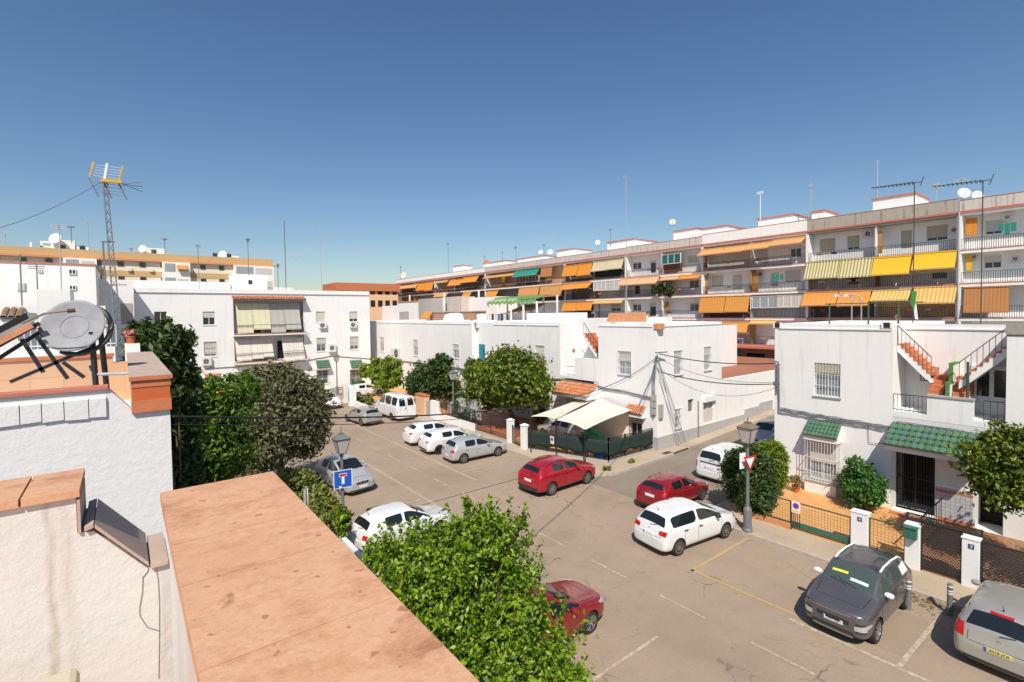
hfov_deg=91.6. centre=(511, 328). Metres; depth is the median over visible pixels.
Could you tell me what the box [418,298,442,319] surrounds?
roof shed
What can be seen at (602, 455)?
crate
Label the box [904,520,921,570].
gate pillar
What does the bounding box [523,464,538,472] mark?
rear window
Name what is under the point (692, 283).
window
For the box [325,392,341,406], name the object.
hatchback
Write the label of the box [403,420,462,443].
crossover
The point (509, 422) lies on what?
gate pillar
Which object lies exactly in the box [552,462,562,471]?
side window
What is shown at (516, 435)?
garden gate
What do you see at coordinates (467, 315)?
roof shed
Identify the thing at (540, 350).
window
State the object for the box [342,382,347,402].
gate pillar
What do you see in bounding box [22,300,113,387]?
satellite dish
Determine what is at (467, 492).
asphalt joint
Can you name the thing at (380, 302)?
window
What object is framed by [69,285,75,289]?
window
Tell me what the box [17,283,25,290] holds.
window
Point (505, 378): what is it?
orange tree
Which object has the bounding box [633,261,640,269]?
window
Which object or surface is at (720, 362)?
cable
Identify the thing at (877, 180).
aerial
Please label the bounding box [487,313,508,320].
laundry line
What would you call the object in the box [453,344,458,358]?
window
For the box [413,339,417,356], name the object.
window
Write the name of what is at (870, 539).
garden gate
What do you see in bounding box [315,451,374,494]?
hatchback
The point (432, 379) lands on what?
orange tree
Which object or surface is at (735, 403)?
building
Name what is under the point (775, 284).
balcony door
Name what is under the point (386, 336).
house
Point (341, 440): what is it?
street lamp
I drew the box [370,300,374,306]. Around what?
window
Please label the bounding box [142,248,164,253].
stair head
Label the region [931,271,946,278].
balcony door
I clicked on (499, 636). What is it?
orange tree
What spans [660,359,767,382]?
cable
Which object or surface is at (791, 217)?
stair head
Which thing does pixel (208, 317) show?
window
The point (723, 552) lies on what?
yellow bay marking
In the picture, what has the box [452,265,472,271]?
stair head
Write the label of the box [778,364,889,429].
wall cables
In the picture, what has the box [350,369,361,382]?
window
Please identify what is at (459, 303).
roof room
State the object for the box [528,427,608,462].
yard fence
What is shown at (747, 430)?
street lamp
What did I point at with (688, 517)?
side window
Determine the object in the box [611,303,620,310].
window
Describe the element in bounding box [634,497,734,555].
people carrier
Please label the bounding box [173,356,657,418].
cable
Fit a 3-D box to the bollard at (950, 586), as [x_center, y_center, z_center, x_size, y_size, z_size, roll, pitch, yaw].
[13.388,8.261,15.223,0.154,0.980,0.154,-2,2,-38]
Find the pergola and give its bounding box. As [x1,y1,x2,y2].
[487,295,557,320]
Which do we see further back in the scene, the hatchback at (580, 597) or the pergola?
the pergola
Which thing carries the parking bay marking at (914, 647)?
on the street at (715, 645)
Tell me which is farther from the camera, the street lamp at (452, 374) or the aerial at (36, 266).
the street lamp at (452, 374)
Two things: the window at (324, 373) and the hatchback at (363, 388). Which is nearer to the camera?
the hatchback at (363, 388)
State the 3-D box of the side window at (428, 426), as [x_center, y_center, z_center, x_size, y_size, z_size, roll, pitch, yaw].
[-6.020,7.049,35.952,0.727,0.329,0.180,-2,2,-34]
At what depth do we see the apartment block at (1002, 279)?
44.01 m
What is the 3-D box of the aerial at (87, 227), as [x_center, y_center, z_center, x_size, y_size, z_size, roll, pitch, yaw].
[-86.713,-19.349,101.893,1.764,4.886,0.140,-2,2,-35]
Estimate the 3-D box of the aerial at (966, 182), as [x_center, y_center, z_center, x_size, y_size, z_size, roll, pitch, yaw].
[22.378,-3.709,24.806,0.730,7.469,2.296,-2,2,-38]
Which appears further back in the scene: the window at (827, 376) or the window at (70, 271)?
the window at (70, 271)
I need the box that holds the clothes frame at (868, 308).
[828,301,923,323]
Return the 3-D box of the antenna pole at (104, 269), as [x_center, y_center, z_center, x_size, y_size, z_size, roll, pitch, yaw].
[-15.050,-0.575,18.691,0.402,5.429,0.060,-2,2,-38]
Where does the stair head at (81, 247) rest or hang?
on the apartment block at (150, 266)
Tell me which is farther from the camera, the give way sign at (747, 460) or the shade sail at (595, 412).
the shade sail at (595, 412)
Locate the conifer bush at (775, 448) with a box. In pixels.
[756,433,791,492]
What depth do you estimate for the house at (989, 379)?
20.20 m
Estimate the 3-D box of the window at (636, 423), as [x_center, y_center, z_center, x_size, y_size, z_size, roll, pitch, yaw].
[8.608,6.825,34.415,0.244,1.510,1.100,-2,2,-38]
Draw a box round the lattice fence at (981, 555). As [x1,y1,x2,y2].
[980,541,1023,586]
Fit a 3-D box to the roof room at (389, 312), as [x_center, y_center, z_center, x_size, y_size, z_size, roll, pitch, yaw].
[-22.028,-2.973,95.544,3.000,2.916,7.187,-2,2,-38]
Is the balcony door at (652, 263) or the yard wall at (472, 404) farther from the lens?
the balcony door at (652, 263)
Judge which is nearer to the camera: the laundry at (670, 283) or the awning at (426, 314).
the laundry at (670, 283)
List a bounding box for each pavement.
[335,390,687,475]
[680,409,774,448]
[716,500,976,610]
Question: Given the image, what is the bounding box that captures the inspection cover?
[660,451,673,454]
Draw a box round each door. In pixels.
[277,341,283,357]
[399,311,408,319]
[479,344,484,360]
[635,285,639,293]
[650,260,655,272]
[650,303,655,315]
[733,274,741,288]
[757,248,767,263]
[771,272,777,285]
[848,277,858,284]
[901,230,911,248]
[920,521,962,582]
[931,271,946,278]
[971,365,1006,415]
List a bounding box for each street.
[285,392,1023,681]
[589,415,774,505]
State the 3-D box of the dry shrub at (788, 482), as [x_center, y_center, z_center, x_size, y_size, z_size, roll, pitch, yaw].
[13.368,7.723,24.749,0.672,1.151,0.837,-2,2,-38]
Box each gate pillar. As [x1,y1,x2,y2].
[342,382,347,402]
[348,385,351,405]
[352,385,355,405]
[415,392,429,414]
[506,418,513,442]
[520,423,528,449]
[850,508,871,545]
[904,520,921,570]
[961,533,982,588]
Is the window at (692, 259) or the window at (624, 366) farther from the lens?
the window at (692, 259)
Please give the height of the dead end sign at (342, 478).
0.740 m
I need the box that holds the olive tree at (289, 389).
[239,352,341,476]
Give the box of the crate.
[593,454,607,457]
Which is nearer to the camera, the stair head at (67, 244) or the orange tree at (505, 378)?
the orange tree at (505, 378)
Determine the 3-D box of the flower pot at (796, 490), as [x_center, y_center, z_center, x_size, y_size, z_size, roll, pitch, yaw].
[14.377,8.089,25.197,0.414,0.333,0.404,-2,2,-38]
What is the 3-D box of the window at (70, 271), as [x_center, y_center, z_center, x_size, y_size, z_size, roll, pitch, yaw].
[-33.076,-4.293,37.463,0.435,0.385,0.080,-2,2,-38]
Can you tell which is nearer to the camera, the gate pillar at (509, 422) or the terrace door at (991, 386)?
the terrace door at (991, 386)
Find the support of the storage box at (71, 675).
on the own house
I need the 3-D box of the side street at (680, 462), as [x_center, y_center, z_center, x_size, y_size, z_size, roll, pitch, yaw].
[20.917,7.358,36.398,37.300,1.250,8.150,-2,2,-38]
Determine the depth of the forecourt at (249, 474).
29.36 m
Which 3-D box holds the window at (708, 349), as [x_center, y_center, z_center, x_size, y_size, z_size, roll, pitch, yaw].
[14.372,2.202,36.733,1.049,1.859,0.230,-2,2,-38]
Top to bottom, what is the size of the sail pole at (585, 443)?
2.300 m
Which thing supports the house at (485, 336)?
on the ground
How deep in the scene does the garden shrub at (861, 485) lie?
22.68 m
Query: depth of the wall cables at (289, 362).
60.49 m
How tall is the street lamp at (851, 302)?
2.579 m
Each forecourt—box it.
[214,469,260,481]
[340,384,492,416]
[458,411,543,436]
[515,437,645,459]
[723,483,940,559]
[922,523,1023,587]
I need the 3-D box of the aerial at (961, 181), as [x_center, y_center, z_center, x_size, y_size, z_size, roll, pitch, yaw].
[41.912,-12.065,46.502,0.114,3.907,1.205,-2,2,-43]
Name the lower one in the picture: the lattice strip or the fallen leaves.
the fallen leaves
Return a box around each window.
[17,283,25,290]
[45,258,52,262]
[68,269,75,274]
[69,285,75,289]
[154,312,166,323]
[203,312,214,325]
[204,341,216,356]
[316,312,324,322]
[316,337,325,351]
[316,369,328,383]
[349,312,357,321]
[350,336,358,349]
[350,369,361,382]
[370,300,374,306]
[378,300,382,306]
[380,337,383,351]
[385,300,389,305]
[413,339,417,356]
[424,424,432,428]
[434,423,447,427]
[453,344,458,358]
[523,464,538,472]
[536,345,544,366]
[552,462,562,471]
[563,461,578,467]
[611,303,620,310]
[617,350,631,376]
[629,417,641,434]
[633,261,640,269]
[633,303,640,310]
[640,510,664,527]
[670,510,695,527]
[674,350,682,376]
[674,408,681,430]
[687,255,698,263]
[689,280,698,288]
[690,302,698,310]
[696,508,720,519]
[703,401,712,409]
[704,346,711,371]
[712,275,723,286]
[785,269,800,282]
[791,248,800,257]
[804,439,839,485]
[812,363,840,399]
[820,238,834,252]
[847,235,859,250]
[877,570,891,598]
[889,563,900,581]
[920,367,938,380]
[926,224,947,241]
[961,590,976,611]
[966,609,1023,642]
[984,255,1001,268]
[985,219,1002,235]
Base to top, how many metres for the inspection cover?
0.017 m
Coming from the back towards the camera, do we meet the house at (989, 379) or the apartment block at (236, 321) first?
the apartment block at (236, 321)
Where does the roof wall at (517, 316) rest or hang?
on the building at (729, 342)
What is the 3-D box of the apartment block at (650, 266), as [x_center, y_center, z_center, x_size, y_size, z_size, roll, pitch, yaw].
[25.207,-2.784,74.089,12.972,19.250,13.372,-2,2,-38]
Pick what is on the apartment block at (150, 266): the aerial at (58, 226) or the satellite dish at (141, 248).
the satellite dish at (141, 248)
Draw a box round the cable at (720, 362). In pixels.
[659,353,775,363]
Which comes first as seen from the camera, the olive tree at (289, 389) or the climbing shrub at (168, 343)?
the climbing shrub at (168, 343)
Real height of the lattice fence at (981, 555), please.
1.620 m
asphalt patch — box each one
[500,469,519,479]
[873,611,934,655]
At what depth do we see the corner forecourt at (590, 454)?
33.37 m
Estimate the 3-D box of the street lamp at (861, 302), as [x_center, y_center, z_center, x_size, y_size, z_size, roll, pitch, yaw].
[26.635,-1.451,38.948,0.270,2.556,1.243,-2,2,-38]
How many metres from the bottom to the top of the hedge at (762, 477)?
3.262 m
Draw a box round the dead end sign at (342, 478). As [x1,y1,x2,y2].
[333,468,351,489]
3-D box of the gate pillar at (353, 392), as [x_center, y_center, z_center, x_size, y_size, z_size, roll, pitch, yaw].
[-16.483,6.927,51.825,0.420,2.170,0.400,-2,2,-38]
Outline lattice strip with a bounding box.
[906,512,982,580]
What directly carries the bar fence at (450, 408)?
on the corner pavement at (624, 465)
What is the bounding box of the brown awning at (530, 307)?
[504,303,545,319]
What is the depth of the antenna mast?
18.62 m
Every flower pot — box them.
[126,336,136,343]
[792,485,800,492]
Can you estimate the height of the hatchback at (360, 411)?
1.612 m
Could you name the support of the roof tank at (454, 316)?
on the house at (386, 336)
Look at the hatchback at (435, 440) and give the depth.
33.67 m
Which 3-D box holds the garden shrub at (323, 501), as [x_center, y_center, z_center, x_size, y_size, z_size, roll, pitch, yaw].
[-8.369,7.306,20.239,2.417,3.044,5.550,-2,2,-38]
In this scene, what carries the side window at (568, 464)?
in the crossover at (549, 475)
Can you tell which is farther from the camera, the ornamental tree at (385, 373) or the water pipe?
the ornamental tree at (385, 373)
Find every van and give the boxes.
[375,392,415,420]
[696,442,742,480]
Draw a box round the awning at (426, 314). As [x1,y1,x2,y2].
[420,311,432,320]
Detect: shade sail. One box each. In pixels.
[531,400,592,418]
[554,397,630,428]
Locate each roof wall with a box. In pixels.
[500,313,526,319]
[527,312,586,320]
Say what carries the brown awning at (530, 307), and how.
on the building at (729, 342)
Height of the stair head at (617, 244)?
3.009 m
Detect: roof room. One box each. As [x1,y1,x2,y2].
[382,305,397,319]
[397,301,418,319]
[443,296,474,310]
[470,296,516,319]
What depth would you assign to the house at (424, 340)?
58.84 m
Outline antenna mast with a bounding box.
[89,162,142,361]
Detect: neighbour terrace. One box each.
[0,325,139,361]
[0,351,174,681]
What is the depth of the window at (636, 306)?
75.36 m
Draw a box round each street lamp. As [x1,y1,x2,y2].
[331,429,350,538]
[333,354,339,394]
[448,370,457,416]
[735,417,758,532]
[834,294,852,319]
[843,294,861,319]
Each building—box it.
[0,261,100,305]
[99,279,133,361]
[722,323,736,366]
[722,356,774,419]
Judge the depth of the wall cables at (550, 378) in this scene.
40.37 m
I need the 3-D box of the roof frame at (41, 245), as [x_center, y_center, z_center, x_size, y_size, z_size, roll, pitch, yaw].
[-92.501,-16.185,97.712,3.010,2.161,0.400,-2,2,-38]
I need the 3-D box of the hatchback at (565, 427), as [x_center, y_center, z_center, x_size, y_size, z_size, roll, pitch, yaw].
[3.847,7.230,36.546,2.117,1.631,4.401,-2,2,-41]
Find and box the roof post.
[478,290,479,310]
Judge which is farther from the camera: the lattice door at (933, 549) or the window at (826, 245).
the window at (826, 245)
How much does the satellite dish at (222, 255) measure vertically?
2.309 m
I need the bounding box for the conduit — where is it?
[773,361,778,391]
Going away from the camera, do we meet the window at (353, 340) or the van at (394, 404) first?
the van at (394, 404)
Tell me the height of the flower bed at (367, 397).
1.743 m
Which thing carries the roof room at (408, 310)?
on the building at (729, 342)
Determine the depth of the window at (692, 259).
67.69 m
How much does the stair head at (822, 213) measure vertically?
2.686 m
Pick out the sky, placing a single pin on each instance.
(392, 133)
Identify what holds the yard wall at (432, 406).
on the ground
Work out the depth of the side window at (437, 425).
36.41 m
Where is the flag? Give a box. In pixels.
[910,291,917,319]
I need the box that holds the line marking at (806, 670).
[332,426,814,674]
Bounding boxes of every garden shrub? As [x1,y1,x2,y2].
[277,466,341,533]
[331,503,354,540]
[451,390,472,421]
[532,390,549,424]
[833,454,890,508]
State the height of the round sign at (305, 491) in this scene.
3.748 m
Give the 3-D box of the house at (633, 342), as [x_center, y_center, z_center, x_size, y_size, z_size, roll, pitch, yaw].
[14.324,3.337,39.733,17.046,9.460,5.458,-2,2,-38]
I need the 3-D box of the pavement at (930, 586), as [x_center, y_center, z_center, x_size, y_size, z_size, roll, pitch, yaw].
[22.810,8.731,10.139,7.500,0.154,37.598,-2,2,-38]
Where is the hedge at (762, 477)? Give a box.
[711,444,782,518]
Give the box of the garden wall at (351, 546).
[331,528,378,575]
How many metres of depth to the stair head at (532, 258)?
100.83 m
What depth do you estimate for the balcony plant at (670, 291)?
68.72 m
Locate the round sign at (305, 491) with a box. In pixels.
[303,487,308,506]
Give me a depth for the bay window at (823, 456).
24.98 m
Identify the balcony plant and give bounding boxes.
[653,284,664,295]
[665,287,674,296]
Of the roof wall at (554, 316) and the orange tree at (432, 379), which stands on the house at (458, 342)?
the roof wall at (554, 316)
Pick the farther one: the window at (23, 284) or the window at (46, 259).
the window at (46, 259)
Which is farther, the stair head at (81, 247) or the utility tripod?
the stair head at (81, 247)
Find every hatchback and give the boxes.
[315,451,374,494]
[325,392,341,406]
[344,406,381,425]
[347,502,451,553]
[353,383,382,395]
[418,427,482,453]
[441,434,506,463]
[520,579,603,652]
[537,420,591,436]
[636,471,708,505]
[752,419,774,444]
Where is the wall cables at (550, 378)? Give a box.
[382,359,590,384]
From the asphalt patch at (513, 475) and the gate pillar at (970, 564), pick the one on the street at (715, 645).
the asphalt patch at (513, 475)
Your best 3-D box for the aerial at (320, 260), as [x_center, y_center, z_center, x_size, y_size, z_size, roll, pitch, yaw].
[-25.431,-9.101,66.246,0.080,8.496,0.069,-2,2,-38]
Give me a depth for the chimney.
107.76 m
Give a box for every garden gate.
[512,425,520,445]
[791,501,850,543]
[869,517,904,560]
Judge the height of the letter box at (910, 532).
0.430 m
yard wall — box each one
[426,400,439,419]
[438,397,480,430]
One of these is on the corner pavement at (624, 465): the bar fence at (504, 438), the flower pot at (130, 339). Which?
the bar fence at (504, 438)
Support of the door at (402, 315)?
in the roof room at (408, 310)
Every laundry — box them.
[664,281,674,287]
[771,274,782,281]
[998,222,1016,234]
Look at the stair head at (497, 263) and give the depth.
109.75 m
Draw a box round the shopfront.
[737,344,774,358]
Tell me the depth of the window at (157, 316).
52.43 m
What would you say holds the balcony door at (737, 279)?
in the apartment block at (747, 295)
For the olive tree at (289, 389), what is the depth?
24.67 m
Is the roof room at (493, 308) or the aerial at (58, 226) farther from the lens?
the roof room at (493, 308)
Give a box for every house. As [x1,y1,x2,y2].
[0,290,109,350]
[370,320,435,387]
[390,320,477,372]
[439,320,535,399]
[474,322,493,409]
[493,320,559,417]
[525,317,671,430]
[598,312,772,450]
[773,320,1006,535]
[952,324,1023,540]
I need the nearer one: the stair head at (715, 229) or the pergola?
the pergola
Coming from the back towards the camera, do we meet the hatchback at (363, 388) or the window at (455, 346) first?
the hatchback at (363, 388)
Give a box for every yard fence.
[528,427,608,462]
[609,428,652,462]
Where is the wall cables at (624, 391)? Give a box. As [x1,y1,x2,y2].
[594,384,650,398]
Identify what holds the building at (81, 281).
on the ground
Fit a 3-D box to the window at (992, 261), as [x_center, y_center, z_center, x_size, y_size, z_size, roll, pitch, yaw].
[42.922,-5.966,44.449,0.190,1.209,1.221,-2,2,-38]
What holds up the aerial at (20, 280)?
on the house at (47, 300)
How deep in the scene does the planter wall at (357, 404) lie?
50.56 m
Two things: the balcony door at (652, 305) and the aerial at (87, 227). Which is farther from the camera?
the aerial at (87, 227)
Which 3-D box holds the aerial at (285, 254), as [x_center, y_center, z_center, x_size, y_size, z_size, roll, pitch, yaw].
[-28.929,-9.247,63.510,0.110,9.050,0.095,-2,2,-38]
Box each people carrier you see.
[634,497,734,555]
[954,579,1023,679]
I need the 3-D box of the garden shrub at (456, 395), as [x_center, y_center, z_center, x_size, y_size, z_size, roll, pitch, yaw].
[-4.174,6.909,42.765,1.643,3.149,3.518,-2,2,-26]
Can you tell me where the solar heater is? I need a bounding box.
[0,313,89,382]
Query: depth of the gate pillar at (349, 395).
51.60 m
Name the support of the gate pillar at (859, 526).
on the ground
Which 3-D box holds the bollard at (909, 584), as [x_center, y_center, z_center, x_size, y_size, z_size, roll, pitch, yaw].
[12.369,8.265,15.542,0.154,0.980,0.154,-2,2,-38]
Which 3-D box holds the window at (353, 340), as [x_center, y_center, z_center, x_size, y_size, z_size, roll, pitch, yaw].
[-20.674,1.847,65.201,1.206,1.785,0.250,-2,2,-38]
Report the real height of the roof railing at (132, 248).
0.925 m
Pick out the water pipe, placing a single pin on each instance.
(112, 373)
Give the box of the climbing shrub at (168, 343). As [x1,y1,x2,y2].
[115,315,217,489]
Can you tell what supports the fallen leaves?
on the street at (715, 645)
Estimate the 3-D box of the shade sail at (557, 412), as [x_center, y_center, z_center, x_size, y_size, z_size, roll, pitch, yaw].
[3.923,5.524,35.260,1.839,0.409,6.832,0,2,35]
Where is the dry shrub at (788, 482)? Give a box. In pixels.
[778,479,790,495]
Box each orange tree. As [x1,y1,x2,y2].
[193,365,270,484]
[356,493,598,681]
[400,352,464,401]
[455,340,558,425]
[945,413,1023,519]
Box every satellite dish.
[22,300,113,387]
[49,233,60,246]
[138,245,145,251]
[218,251,225,256]
[669,219,675,226]
[958,188,970,199]
[971,191,983,197]
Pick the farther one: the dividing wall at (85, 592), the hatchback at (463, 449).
the hatchback at (463, 449)
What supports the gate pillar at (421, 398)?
on the ground
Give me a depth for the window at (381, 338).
67.80 m
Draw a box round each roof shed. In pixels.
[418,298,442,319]
[430,311,486,320]
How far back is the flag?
24.64 m
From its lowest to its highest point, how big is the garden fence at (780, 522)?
1.360 m
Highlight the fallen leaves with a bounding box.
[911,593,960,619]
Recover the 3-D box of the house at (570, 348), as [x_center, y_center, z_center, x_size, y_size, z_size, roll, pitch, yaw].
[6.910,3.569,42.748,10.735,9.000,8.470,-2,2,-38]
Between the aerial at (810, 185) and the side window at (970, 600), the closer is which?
the side window at (970, 600)
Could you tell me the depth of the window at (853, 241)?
52.84 m
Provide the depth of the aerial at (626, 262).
62.48 m
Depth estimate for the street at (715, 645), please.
16.99 m
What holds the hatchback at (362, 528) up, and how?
on the street at (715, 645)
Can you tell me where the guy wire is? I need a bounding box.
[0,182,100,227]
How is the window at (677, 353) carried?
in the house at (633, 342)
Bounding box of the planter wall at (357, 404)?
[353,401,367,406]
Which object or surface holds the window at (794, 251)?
in the apartment block at (747, 295)
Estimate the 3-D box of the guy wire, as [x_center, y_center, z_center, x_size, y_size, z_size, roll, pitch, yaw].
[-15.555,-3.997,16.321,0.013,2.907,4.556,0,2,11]
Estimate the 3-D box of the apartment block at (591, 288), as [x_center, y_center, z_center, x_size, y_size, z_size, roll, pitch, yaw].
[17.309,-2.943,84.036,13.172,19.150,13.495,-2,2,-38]
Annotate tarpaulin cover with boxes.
[582,427,606,440]
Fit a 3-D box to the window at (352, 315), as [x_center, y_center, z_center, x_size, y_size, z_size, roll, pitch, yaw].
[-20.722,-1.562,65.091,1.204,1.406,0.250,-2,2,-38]
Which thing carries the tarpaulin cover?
on the corner forecourt at (590, 454)
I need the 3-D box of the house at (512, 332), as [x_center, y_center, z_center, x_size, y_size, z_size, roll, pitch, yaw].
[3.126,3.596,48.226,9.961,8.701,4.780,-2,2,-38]
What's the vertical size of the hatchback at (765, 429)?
1.619 m
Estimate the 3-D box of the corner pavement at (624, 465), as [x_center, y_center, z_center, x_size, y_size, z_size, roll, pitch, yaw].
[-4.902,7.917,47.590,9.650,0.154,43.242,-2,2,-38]
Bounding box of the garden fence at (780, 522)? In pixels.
[752,492,790,528]
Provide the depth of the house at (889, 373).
23.35 m
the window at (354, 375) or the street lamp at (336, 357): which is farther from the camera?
the window at (354, 375)
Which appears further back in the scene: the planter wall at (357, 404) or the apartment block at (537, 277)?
the apartment block at (537, 277)
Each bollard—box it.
[906,578,911,610]
[947,583,953,615]
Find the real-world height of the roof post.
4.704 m
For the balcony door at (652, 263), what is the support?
in the apartment block at (650, 266)
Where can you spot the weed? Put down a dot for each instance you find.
(605, 468)
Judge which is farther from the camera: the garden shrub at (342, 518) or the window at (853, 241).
the window at (853, 241)
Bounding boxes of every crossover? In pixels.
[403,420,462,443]
[518,455,595,495]
[805,541,912,643]
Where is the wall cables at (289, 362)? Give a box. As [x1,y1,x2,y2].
[205,355,367,368]
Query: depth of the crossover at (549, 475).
26.05 m
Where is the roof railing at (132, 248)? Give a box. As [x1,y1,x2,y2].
[2,241,281,260]
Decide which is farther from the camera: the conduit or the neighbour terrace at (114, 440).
the conduit
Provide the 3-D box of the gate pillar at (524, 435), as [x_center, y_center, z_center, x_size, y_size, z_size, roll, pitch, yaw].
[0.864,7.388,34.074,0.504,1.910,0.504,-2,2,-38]
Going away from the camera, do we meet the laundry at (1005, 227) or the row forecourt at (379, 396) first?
the laundry at (1005, 227)
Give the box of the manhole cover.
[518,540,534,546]
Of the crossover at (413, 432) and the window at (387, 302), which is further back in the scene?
the window at (387, 302)
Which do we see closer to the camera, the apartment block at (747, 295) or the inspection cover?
the inspection cover
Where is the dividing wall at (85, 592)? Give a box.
[0,468,173,681]
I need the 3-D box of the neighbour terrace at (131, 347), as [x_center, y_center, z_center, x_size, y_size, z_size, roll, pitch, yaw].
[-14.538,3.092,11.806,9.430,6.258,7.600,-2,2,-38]
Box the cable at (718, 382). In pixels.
[661,372,772,384]
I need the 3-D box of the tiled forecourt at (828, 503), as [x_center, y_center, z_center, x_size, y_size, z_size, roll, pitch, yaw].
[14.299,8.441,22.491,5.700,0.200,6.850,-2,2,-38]
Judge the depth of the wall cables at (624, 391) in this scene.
35.05 m
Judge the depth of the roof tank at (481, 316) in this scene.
63.12 m
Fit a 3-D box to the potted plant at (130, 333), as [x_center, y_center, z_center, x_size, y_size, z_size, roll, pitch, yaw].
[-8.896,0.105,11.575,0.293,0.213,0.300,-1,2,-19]
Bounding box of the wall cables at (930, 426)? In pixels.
[895,421,975,434]
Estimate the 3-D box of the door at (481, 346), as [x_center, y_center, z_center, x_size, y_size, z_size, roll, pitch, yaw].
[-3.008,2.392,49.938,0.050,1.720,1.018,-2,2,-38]
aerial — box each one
[19,255,22,305]
[28,264,44,289]
[50,224,66,289]
[82,222,92,245]
[244,238,250,274]
[284,221,285,286]
[320,236,321,290]
[625,175,627,312]
[759,191,763,223]
[808,183,813,218]
[872,176,923,322]
[875,160,879,197]
[928,183,944,200]
[932,174,993,323]
[953,177,969,199]
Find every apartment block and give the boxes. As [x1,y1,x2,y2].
[0,245,274,286]
[133,274,370,388]
[323,282,399,319]
[395,268,484,301]
[483,256,564,312]
[559,248,625,317]
[618,236,701,320]
[696,219,807,345]
[801,198,959,323]
[957,191,1023,324]
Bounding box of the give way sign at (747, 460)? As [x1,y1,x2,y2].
[739,452,755,469]
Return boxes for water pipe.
[88,365,128,375]
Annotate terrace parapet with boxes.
[160,471,478,681]
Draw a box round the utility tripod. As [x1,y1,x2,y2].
[638,351,686,445]
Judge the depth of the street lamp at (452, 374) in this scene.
42.48 m
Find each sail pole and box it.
[530,416,531,452]
[556,418,556,454]
[584,429,585,461]
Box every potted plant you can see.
[123,329,136,336]
[789,473,803,487]
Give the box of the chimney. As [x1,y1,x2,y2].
[483,259,490,267]
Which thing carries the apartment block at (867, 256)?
on the ground
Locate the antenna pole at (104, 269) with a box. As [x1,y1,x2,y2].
[101,241,114,346]
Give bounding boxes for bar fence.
[441,403,475,429]
[445,402,508,440]
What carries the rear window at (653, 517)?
in the people carrier at (675, 525)
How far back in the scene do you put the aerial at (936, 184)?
49.78 m
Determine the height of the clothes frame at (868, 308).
1.412 m
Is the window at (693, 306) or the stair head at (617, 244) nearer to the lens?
the window at (693, 306)
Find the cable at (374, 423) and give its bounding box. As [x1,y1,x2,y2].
[173,360,654,425]
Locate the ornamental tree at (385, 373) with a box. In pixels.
[357,355,404,393]
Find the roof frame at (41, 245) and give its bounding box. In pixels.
[30,241,50,247]
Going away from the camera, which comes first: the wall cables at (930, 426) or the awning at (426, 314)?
the wall cables at (930, 426)
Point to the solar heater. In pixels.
(13, 329)
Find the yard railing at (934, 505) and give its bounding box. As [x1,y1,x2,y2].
[911,497,942,542]
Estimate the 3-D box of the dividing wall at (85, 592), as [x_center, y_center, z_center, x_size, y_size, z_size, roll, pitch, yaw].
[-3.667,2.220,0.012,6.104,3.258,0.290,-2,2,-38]
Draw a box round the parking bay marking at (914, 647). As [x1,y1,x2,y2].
[341,418,946,681]
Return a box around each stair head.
[51,240,76,248]
[77,245,89,249]
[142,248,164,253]
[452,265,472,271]
[490,260,515,265]
[515,255,556,262]
[556,248,592,256]
[606,238,656,249]
[672,227,701,239]
[701,224,743,233]
[756,213,811,226]
[810,209,838,218]
[871,192,929,209]
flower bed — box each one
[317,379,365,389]
[356,392,375,403]
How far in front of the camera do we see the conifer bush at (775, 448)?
23.62 m
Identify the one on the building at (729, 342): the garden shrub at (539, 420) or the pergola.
the pergola
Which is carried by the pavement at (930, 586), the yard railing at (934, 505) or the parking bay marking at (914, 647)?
the yard railing at (934, 505)
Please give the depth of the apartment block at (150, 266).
105.20 m
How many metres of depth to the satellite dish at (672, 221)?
70.77 m
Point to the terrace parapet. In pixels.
(274, 578)
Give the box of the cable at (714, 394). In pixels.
[662,370,773,395]
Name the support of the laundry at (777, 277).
hanging from the apartment block at (747, 295)
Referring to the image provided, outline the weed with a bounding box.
[602,465,611,470]
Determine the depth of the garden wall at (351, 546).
18.33 m
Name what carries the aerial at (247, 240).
on the apartment block at (236, 321)
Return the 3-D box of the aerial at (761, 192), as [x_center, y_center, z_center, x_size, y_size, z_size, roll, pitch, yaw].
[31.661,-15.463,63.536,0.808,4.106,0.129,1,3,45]
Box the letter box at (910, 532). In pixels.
[903,524,918,540]
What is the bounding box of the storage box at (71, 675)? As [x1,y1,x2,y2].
[34,669,79,681]
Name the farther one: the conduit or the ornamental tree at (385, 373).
the ornamental tree at (385, 373)
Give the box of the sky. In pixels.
[0,0,1023,290]
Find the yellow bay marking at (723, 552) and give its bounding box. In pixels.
[691,537,826,628]
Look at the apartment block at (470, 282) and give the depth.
118.36 m
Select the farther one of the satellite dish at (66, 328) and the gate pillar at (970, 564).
the gate pillar at (970, 564)
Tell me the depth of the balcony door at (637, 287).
75.28 m
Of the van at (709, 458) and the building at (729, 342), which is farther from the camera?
the building at (729, 342)
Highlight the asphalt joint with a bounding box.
[423,479,514,504]
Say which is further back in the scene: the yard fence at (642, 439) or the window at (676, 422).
the window at (676, 422)
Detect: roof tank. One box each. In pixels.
[443,313,463,319]
[477,314,486,319]
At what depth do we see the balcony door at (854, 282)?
52.98 m

